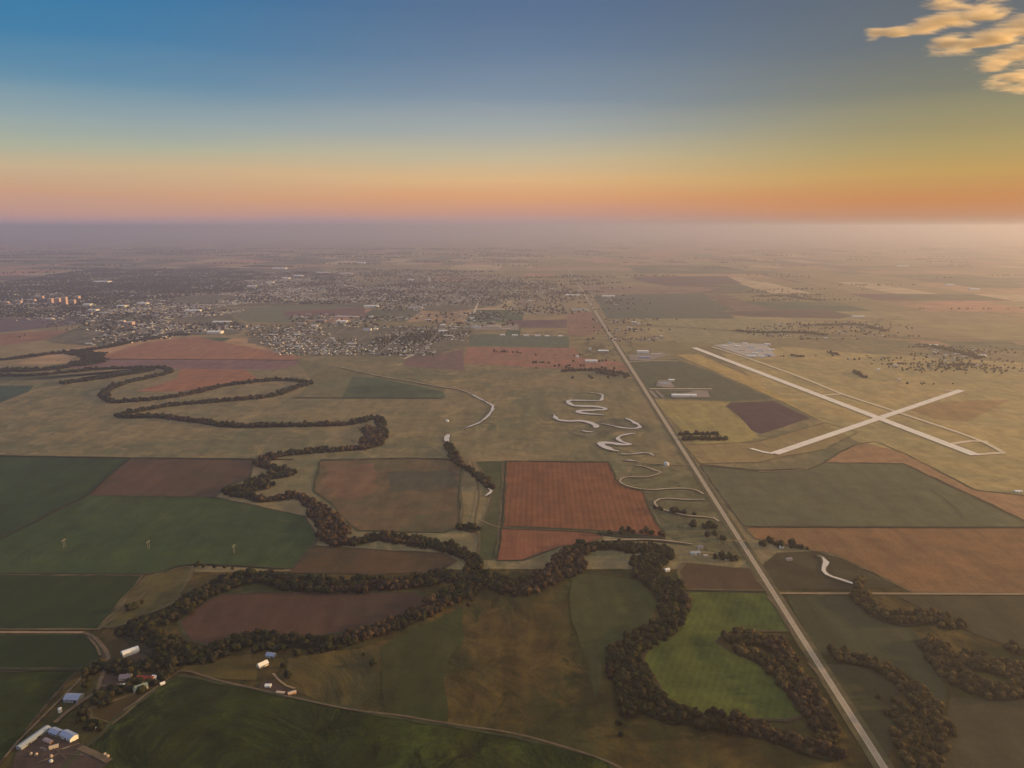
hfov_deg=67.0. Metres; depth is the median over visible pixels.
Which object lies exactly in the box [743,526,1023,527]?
hedgerow
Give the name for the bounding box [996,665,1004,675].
tree
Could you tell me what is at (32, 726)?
track
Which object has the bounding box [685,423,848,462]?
field
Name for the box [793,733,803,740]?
tree
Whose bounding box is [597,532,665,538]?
hedgerow
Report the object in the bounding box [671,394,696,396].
warehouse
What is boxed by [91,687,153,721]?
field
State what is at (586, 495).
field
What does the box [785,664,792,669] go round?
tree
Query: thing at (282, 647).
tree
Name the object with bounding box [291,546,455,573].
field
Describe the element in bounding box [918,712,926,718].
tree
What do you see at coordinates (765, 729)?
tree
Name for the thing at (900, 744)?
tree
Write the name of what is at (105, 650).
road
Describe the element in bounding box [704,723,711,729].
tree
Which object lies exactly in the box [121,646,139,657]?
barn
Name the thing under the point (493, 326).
warehouse
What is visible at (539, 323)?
field
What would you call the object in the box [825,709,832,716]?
tree
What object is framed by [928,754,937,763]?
tree
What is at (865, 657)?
tree
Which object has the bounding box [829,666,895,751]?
field
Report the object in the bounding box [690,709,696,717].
tree
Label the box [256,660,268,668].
farmhouse
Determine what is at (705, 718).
tree
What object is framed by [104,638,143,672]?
field
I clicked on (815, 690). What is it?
tree
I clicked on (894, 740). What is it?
tree
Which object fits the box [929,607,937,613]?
tree
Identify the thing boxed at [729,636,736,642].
tree
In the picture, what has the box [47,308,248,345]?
town ground
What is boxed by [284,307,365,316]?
field
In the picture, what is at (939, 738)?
tree
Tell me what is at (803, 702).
tree
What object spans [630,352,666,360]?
parking lot
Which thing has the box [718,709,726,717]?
tree
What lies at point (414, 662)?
pasture
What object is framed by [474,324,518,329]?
parking lot
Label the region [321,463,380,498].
field
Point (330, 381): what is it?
field
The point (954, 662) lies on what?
tree
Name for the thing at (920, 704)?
tree
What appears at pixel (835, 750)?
tree
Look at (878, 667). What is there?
tree
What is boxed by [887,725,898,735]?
tree
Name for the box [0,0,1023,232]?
sky
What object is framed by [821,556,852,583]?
water
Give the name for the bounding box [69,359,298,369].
field
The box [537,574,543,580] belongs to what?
tree
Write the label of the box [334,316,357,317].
warehouse
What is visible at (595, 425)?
water
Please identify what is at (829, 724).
tree
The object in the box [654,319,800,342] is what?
field
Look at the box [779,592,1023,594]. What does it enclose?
road
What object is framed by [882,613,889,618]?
tree
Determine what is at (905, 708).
tree
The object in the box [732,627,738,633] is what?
tree
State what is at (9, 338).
field
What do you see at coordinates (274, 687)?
farmyard
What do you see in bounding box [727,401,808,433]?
field
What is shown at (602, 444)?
water
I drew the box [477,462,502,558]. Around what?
field
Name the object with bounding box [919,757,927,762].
tree
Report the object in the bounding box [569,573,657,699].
pasture
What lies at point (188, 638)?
field margins
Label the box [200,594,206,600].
tree
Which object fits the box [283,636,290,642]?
tree
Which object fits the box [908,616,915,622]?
tree
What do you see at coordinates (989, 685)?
tree
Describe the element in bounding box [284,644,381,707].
pasture
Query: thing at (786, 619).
track
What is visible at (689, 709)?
tree
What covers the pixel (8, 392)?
field
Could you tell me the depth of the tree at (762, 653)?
1179.81 m
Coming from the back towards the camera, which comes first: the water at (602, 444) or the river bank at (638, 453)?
the water at (602, 444)
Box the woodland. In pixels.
[0,247,1023,767]
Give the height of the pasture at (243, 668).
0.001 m
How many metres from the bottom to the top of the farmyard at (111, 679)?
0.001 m
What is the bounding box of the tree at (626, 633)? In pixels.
[623,630,630,637]
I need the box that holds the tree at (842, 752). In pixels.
[837,748,847,758]
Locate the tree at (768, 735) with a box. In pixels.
[764,732,771,739]
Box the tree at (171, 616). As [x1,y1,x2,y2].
[167,613,174,619]
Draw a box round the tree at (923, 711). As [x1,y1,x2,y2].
[918,709,928,716]
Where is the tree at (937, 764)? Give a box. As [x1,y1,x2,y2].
[933,761,943,767]
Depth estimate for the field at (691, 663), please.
1172.23 m
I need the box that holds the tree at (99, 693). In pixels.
[94,690,104,697]
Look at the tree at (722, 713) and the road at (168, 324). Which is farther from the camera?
the road at (168, 324)
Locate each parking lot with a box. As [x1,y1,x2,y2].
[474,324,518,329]
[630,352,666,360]
[656,380,674,387]
[670,390,712,390]
[675,391,709,397]
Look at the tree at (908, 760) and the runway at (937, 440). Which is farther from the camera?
the runway at (937, 440)
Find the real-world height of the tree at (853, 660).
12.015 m
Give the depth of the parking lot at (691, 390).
3112.28 m
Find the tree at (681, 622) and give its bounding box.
[678,619,684,626]
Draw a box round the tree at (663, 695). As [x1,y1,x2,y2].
[659,691,666,700]
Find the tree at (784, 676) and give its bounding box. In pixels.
[781,673,788,679]
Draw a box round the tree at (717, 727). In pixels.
[713,721,722,732]
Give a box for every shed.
[15,725,50,749]
[43,737,53,743]
[47,727,62,736]
[49,743,58,749]
[265,652,276,658]
[287,690,296,694]
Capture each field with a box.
[0,318,87,332]
[0,330,67,345]
[0,369,136,380]
[0,386,33,402]
[0,455,128,536]
[0,496,315,572]
[0,575,139,628]
[0,635,101,668]
[0,671,75,760]
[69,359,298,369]
[88,676,609,767]
[89,459,252,496]
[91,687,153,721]
[104,337,301,359]
[104,567,190,626]
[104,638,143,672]
[135,369,256,391]
[181,592,423,644]
[220,305,357,321]
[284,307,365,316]
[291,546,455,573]
[296,358,444,396]
[314,459,460,531]
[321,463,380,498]
[342,376,444,397]
[385,470,458,491]
[404,349,464,370]
[463,347,628,370]
[467,334,568,347]
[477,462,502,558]
[498,528,602,559]
[503,462,662,535]
[506,319,566,327]
[567,312,601,335]
[577,286,719,293]
[594,293,734,318]
[630,359,771,400]
[632,276,740,284]
[645,592,801,718]
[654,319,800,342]
[655,400,759,443]
[679,355,822,421]
[680,563,763,589]
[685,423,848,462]
[702,463,1023,526]
[708,293,774,310]
[718,309,852,318]
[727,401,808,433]
[747,527,1023,592]
[789,596,944,699]
[826,443,1023,519]
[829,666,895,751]
[910,400,1008,421]
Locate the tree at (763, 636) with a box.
[760,633,766,639]
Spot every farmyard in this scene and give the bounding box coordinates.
[12,732,107,767]
[102,672,161,690]
[129,652,147,659]
[259,679,294,694]
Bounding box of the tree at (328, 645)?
[324,642,331,650]
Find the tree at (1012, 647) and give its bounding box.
[1008,644,1016,651]
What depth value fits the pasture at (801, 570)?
1475.73 m
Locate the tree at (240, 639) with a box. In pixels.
[236,637,243,642]
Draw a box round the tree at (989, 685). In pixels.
[983,680,996,691]
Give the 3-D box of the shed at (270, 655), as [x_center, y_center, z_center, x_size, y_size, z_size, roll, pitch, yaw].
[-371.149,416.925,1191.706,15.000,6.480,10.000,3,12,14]
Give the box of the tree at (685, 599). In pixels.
[682,596,688,603]
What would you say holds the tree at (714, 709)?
on the pasture at (519, 663)
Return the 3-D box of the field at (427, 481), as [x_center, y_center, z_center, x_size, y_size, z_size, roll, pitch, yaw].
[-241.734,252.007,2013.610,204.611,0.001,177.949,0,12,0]
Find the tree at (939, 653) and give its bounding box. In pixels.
[935,650,943,655]
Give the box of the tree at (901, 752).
[897,748,906,755]
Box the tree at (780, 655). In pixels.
[776,653,782,658]
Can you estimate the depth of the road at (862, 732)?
1421.19 m
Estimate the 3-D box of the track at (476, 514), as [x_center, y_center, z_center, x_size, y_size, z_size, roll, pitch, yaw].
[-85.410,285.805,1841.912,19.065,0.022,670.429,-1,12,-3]
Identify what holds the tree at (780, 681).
on the pasture at (519, 663)
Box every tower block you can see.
[47,298,53,302]
[61,297,67,304]
[124,321,134,324]
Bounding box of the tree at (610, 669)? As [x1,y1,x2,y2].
[606,666,613,672]
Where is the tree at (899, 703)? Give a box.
[896,701,906,706]
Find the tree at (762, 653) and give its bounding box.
[758,651,765,657]
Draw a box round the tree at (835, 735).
[831,731,839,738]
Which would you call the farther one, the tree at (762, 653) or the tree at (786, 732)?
the tree at (762, 653)
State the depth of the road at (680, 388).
3153.16 m
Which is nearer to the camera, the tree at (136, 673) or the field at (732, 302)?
the tree at (136, 673)
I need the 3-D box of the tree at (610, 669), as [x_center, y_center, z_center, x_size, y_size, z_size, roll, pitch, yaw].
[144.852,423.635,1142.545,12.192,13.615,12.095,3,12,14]
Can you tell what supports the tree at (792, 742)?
on the pasture at (519, 663)
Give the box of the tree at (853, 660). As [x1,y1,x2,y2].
[849,657,857,664]
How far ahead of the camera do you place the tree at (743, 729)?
1003.81 m
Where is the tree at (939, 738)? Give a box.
[935,736,943,741]
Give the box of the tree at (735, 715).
[728,708,740,721]
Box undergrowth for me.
[8,343,1022,764]
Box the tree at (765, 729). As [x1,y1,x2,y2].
[762,725,769,731]
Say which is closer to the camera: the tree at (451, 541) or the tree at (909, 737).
the tree at (909, 737)
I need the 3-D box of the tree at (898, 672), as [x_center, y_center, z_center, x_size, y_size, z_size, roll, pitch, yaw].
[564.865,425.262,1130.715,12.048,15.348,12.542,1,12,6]
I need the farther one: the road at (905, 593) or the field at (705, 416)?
the field at (705, 416)
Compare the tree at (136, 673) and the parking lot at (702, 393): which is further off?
the parking lot at (702, 393)
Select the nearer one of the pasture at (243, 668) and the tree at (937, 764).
the tree at (937, 764)
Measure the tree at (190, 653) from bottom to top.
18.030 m
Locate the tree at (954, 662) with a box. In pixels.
[950,660,958,667]
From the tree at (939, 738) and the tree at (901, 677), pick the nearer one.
the tree at (939, 738)
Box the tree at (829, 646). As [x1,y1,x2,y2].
[826,643,833,649]
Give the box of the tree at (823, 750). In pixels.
[819,745,828,754]
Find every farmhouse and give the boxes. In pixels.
[118,673,131,680]
[133,682,147,692]
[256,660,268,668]
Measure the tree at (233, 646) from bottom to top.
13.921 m
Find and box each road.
[0,631,83,632]
[5,324,566,326]
[54,632,110,722]
[123,670,621,767]
[565,264,887,767]
[607,323,1011,340]
[649,388,711,388]
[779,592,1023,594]
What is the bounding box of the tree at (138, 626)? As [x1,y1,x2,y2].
[132,622,143,631]
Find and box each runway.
[693,348,980,454]
[771,390,963,453]
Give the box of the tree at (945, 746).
[939,741,951,753]
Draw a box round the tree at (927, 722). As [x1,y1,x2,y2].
[923,718,930,725]
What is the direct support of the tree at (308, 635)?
on the pasture at (519, 663)
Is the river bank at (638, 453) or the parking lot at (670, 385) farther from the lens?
the parking lot at (670, 385)
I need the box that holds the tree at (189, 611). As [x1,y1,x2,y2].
[185,608,192,614]
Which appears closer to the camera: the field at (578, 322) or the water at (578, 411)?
the water at (578, 411)
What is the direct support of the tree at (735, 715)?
on the pasture at (519, 663)
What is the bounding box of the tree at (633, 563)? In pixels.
[631,560,637,566]
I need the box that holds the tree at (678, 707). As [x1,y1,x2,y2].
[675,704,684,710]
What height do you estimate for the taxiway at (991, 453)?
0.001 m
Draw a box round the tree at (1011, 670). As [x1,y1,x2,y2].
[1008,667,1016,674]
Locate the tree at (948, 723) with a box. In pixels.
[944,719,953,728]
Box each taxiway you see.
[713,347,1006,452]
[750,448,773,453]
[952,440,987,443]
[978,452,1004,454]
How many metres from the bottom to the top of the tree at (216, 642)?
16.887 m
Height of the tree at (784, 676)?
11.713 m
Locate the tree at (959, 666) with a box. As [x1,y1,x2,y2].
[954,662,964,670]
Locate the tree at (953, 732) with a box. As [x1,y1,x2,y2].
[949,727,957,736]
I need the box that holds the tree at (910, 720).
[907,717,915,724]
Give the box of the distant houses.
[0,248,991,356]
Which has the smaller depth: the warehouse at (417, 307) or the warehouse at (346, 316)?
the warehouse at (346, 316)
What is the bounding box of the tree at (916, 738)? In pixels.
[912,735,920,744]
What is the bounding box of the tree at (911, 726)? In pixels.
[908,724,915,729]
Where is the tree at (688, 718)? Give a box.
[686,715,691,721]
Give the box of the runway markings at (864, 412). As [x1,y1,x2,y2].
[694,348,974,453]
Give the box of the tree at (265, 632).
[262,630,267,637]
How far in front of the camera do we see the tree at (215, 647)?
1200.80 m
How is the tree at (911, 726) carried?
on the pasture at (519, 663)
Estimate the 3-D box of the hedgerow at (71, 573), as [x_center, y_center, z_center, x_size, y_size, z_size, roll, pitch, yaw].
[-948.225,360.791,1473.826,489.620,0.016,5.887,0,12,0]
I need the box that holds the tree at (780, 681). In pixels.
[777,678,784,684]
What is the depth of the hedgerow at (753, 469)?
2111.21 m
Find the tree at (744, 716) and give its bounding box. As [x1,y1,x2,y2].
[740,713,748,721]
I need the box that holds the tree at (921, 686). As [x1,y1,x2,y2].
[916,682,926,690]
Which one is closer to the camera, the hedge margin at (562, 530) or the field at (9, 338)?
the hedge margin at (562, 530)
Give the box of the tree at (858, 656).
[855,653,861,660]
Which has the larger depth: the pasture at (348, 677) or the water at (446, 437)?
the water at (446, 437)
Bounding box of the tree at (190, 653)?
[185,648,196,658]
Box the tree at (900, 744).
[896,739,905,749]
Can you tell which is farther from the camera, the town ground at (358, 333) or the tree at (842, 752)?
the town ground at (358, 333)
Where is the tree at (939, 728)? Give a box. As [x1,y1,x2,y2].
[935,724,945,733]
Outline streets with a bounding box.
[2,269,568,352]
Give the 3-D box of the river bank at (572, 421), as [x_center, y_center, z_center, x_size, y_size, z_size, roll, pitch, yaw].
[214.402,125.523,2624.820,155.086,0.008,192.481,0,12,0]
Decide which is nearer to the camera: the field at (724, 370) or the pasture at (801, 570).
the pasture at (801, 570)
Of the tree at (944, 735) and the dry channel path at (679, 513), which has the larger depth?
the dry channel path at (679, 513)
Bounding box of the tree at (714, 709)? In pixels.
[711,706,717,716]
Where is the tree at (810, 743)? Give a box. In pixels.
[807,740,814,747]
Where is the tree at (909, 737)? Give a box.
[904,734,912,743]
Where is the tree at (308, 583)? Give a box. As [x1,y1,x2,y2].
[305,580,311,586]
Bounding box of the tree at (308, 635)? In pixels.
[304,633,311,638]
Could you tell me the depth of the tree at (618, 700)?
1063.32 m
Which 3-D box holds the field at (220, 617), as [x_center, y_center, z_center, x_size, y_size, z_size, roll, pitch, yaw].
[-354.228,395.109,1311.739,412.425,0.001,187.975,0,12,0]
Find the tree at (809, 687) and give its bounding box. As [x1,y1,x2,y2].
[805,685,812,693]
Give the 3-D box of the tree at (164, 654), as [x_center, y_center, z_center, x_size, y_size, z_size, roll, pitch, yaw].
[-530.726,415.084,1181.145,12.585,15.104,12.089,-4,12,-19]
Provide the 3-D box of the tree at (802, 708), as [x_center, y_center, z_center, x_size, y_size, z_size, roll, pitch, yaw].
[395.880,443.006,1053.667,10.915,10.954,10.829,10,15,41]
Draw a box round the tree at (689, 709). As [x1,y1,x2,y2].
[685,706,693,711]
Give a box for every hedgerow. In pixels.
[0,455,293,459]
[0,458,130,538]
[0,573,142,573]
[210,359,257,359]
[294,397,376,397]
[320,458,449,459]
[496,461,505,558]
[505,460,608,461]
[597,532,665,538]
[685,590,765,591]
[700,464,804,469]
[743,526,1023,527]
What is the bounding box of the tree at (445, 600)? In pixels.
[442,597,448,604]
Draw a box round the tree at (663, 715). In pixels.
[659,712,667,719]
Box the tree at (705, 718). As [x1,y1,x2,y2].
[702,715,709,722]
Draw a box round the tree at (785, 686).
[781,682,789,690]
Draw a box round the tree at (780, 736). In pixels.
[776,732,783,739]
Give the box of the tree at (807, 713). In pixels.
[803,709,810,716]
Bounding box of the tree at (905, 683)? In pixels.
[900,679,909,687]
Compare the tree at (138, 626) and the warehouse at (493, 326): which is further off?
the warehouse at (493, 326)
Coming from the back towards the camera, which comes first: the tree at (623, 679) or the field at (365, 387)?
the field at (365, 387)
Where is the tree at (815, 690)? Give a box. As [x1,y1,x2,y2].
[812,687,819,692]
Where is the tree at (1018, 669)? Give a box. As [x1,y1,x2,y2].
[1015,667,1022,671]
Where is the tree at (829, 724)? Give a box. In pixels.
[824,719,834,730]
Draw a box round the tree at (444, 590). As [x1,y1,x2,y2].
[441,587,447,593]
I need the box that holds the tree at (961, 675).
[957,672,964,678]
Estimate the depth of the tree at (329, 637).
1223.56 m
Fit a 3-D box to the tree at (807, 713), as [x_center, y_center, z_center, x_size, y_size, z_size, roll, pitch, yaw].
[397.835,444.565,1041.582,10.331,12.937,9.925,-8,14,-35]
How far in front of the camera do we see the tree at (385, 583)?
1409.95 m
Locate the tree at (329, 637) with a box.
[326,634,332,640]
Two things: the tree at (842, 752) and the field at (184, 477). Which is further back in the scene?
the field at (184, 477)
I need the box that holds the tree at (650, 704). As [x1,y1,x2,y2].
[647,702,655,709]
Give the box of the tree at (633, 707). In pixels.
[630,704,637,711]
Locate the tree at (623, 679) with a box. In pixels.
[619,675,627,682]
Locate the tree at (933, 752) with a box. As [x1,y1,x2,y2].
[928,749,937,756]
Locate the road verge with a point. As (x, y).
(864, 747)
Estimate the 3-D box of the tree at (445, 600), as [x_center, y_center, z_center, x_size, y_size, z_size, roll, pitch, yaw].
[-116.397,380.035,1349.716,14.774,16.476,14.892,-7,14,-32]
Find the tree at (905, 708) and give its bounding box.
[899,704,911,713]
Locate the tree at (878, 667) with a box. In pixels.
[874,663,882,672]
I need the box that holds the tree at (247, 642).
[244,639,252,647]
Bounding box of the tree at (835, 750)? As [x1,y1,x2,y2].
[832,746,838,754]
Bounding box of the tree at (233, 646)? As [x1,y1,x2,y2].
[230,643,236,650]
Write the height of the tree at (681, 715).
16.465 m
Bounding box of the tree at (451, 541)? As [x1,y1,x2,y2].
[448,538,454,544]
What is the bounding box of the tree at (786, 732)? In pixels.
[783,730,790,738]
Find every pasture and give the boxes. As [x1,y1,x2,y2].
[0,334,1023,571]
[0,569,1023,767]
[180,657,257,680]
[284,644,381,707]
[382,607,463,720]
[569,418,647,437]
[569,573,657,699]
[621,462,743,558]
[722,347,1023,494]
[763,551,897,589]
[897,596,1023,648]
[940,697,1023,767]
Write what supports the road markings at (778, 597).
on the road at (862, 732)
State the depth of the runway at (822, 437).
2579.15 m
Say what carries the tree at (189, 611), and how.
on the pasture at (519, 663)
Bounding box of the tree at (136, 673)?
[133,669,140,677]
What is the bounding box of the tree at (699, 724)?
[694,719,704,729]
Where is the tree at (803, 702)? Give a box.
[800,699,807,706]
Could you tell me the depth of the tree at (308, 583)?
1404.59 m
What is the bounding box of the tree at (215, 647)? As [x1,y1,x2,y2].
[212,645,217,651]
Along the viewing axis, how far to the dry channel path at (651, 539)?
1630.25 m
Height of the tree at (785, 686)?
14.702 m
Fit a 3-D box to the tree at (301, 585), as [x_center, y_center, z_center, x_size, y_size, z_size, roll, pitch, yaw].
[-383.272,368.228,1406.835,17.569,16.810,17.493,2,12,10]
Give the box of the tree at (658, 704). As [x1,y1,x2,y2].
[655,701,661,707]
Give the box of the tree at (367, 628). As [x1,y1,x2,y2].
[364,626,372,631]
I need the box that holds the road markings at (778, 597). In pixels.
[617,345,884,766]
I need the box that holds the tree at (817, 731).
[815,729,822,733]
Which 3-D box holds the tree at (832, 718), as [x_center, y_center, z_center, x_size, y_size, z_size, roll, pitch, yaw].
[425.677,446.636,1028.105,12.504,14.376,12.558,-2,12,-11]
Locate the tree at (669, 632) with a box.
[666,628,673,636]
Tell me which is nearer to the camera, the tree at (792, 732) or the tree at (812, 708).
the tree at (792, 732)
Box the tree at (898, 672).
[895,669,902,676]
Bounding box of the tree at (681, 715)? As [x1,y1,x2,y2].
[677,711,685,721]
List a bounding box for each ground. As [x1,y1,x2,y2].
[0,232,1023,363]
[0,267,501,312]
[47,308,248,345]
[244,327,473,356]
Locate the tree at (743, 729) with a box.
[739,725,748,735]
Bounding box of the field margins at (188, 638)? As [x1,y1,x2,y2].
[0,422,1023,767]
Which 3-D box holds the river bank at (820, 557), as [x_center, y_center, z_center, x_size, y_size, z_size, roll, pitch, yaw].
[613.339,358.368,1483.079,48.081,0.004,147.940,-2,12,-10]
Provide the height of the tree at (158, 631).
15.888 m
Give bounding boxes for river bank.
[340,367,472,393]
[461,394,494,428]
[551,414,599,427]
[565,392,608,415]
[597,433,635,451]
[601,418,641,428]
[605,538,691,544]
[621,452,655,455]
[653,497,719,521]
[815,555,863,586]
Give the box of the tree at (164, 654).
[160,651,168,657]
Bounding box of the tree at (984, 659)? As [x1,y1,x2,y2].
[981,657,988,662]
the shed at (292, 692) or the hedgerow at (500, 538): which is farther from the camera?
the hedgerow at (500, 538)
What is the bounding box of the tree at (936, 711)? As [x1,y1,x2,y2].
[932,709,939,713]
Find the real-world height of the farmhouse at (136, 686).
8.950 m
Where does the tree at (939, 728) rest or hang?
on the pasture at (519, 663)
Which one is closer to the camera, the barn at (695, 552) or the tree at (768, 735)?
the tree at (768, 735)
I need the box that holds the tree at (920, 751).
[916,748,924,755]
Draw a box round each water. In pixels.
[444,434,449,440]
[553,414,598,427]
[566,392,607,414]
[597,433,633,450]
[602,418,641,428]
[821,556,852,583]
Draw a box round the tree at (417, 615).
[412,611,420,620]
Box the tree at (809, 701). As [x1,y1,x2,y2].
[805,698,811,704]
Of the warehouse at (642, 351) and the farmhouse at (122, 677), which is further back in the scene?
the warehouse at (642, 351)
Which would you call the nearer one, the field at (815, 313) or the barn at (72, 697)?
the barn at (72, 697)
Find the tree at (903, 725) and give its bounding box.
[900,722,907,728]
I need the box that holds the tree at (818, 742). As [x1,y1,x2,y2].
[815,738,821,746]
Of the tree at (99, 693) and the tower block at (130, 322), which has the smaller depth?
the tree at (99, 693)
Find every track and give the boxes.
[4,664,91,756]
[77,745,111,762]
[87,636,100,654]
[98,591,146,629]
[163,563,284,571]
[272,673,294,688]
[459,460,467,522]
[472,462,480,553]
[767,596,793,634]
[808,663,823,679]
[929,487,965,519]
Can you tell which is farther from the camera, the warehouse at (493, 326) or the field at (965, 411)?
the warehouse at (493, 326)
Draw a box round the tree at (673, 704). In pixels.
[671,702,679,707]
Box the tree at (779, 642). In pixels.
[776,640,783,645]
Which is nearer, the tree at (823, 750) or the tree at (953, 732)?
the tree at (823, 750)
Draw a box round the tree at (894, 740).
[891,737,898,743]
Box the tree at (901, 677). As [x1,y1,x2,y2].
[897,674,904,679]
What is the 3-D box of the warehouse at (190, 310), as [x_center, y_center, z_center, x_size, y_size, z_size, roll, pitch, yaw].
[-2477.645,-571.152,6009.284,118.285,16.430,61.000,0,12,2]
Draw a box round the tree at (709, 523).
[706,520,712,527]
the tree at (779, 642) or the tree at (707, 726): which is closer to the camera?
the tree at (707, 726)
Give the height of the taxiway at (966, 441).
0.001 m
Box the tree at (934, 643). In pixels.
[931,641,938,647]
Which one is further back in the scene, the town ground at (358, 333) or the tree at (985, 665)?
the town ground at (358, 333)
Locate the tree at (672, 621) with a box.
[668,618,678,625]
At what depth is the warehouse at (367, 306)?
6295.31 m
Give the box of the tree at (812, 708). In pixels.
[808,705,814,712]
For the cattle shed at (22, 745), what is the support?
on the pasture at (519, 663)
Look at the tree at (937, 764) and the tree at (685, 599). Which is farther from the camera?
the tree at (685, 599)
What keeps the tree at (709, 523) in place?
on the pasture at (677, 527)
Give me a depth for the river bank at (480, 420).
2736.59 m
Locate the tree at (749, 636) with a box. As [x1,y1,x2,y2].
[746,633,753,639]
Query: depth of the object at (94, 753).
970.85 m
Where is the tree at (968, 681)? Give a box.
[964,678,971,685]
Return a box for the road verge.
[564,264,894,767]
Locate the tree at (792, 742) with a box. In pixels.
[788,738,798,747]
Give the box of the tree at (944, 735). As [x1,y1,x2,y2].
[941,731,947,738]
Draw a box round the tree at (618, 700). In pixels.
[614,696,623,705]
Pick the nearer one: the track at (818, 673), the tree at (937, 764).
the tree at (937, 764)
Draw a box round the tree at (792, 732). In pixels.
[789,730,795,736]
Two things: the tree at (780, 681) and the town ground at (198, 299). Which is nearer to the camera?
the tree at (780, 681)
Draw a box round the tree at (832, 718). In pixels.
[828,715,837,722]
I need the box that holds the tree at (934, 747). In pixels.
[930,743,939,752]
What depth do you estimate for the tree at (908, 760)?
944.31 m
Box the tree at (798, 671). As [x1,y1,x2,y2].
[795,669,801,674]
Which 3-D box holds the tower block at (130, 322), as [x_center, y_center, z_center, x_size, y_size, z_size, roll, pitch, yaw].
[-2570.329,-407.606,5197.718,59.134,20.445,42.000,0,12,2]
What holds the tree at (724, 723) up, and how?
on the pasture at (519, 663)
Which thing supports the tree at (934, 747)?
on the pasture at (519, 663)
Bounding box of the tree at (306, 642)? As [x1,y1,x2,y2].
[303,639,309,645]
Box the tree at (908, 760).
[904,755,914,765]
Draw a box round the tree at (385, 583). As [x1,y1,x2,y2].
[382,580,390,588]
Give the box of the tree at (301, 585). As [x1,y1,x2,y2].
[297,582,304,590]
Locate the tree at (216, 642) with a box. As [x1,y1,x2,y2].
[214,640,222,644]
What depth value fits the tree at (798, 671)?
1135.33 m
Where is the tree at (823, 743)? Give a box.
[821,741,829,745]
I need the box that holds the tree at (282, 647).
[279,644,285,651]
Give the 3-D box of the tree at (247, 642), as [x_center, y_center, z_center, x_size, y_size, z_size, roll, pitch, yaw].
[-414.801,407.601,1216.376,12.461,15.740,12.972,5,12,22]
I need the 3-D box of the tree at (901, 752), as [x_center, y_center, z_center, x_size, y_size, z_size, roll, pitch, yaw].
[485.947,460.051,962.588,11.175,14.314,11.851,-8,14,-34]
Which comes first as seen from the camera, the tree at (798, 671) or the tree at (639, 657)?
the tree at (798, 671)
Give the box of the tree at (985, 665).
[982,662,989,669]
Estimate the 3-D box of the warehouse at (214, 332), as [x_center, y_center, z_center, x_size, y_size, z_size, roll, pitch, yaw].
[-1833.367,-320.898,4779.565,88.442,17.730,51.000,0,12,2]
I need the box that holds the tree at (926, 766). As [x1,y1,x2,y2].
[922,764,931,767]
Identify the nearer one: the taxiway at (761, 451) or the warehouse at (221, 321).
the taxiway at (761, 451)
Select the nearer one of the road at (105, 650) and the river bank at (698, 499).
the road at (105, 650)
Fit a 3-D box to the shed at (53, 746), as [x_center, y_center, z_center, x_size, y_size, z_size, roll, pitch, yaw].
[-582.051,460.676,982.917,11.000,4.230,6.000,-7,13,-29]
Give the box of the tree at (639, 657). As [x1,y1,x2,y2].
[636,654,642,661]
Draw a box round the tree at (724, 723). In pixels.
[718,718,729,730]
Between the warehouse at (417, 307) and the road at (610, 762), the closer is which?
the road at (610, 762)
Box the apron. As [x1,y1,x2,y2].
[714,343,776,356]
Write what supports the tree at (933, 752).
on the pasture at (519, 663)
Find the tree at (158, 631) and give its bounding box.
[154,628,161,633]
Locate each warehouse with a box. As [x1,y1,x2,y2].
[184,309,201,311]
[207,331,223,333]
[212,321,231,322]
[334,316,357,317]
[363,305,378,307]
[408,306,422,308]
[487,325,500,327]
[571,308,588,310]
[585,360,597,362]
[637,350,648,353]
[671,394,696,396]
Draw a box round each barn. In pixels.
[59,729,78,742]
[62,693,84,702]
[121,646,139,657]
[136,675,153,679]
[690,551,700,554]
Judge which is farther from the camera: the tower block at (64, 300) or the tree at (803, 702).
the tower block at (64, 300)
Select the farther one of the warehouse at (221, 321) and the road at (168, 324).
the warehouse at (221, 321)
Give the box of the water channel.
[462,394,493,428]
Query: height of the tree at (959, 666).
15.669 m
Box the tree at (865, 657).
[861,653,869,661]
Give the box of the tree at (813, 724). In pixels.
[810,720,818,728]
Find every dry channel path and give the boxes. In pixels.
[341,367,470,393]
[613,539,691,543]
[619,465,703,493]
[654,498,718,520]
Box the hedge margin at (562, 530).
[502,527,654,538]
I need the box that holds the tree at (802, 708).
[799,705,806,711]
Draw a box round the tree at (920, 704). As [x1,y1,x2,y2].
[917,700,926,708]

